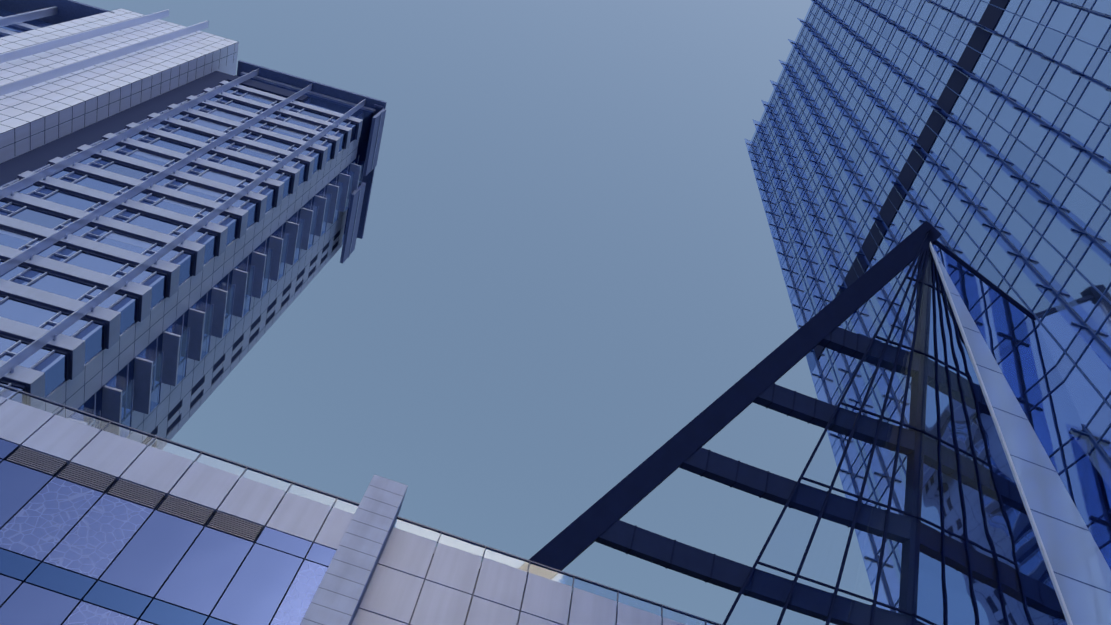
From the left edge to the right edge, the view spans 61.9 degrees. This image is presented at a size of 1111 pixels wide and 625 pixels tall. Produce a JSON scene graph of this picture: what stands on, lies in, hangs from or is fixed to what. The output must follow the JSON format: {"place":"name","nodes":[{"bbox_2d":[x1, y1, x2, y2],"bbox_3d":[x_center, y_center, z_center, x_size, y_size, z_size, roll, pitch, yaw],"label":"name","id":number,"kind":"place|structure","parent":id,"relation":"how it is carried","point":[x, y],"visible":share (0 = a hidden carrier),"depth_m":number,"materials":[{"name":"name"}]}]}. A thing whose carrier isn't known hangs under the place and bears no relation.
{"place":"outdoors","nodes":[
{"label":"outdoors","id":0,"kind":"place"},
{"bbox_2d":[73,0,887,624],"label":"sky","id":1,"kind":"structure","parent":0,"point":[566,254],"materials":[{"name":"blue"}]},
{"label":"ground","id":2,"kind":"structure","parent":0,"visible":0},
{"bbox_2d":[0,0,386,449],"bbox_3d":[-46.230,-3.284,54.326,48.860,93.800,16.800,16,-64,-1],"label":"tower","id":3,"kind":"structure","parent":2,"relation":"on","point":[183,212],"depth_m":65.34,"materials":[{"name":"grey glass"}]},
{"bbox_2d":[0,384,721,624],"bbox_3d":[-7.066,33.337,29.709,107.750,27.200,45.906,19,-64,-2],"label":"building","id":4,"kind":"structure","parent":2,"relation":"on","point":[99,526],"depth_m":28.37,"materials":[{"name":"grey"}]},
{"bbox_2d":[518,221,1110,624],"bbox_3d":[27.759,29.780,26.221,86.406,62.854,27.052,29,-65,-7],"label":"building","id":5,"kind":"structure","parent":2,"relation":"on","point":[1005,519],"depth_m":35.54,"materials":[{"name":"glass"}]},
{"bbox_2d":[745,0,1110,612],"bbox_3d":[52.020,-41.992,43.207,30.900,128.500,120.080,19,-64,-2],"label":"tower","id":6,"kind":"structure","parent":2,"relation":"on","point":[976,134],"depth_m":57.04,"materials":[{"name":"blue glass"}]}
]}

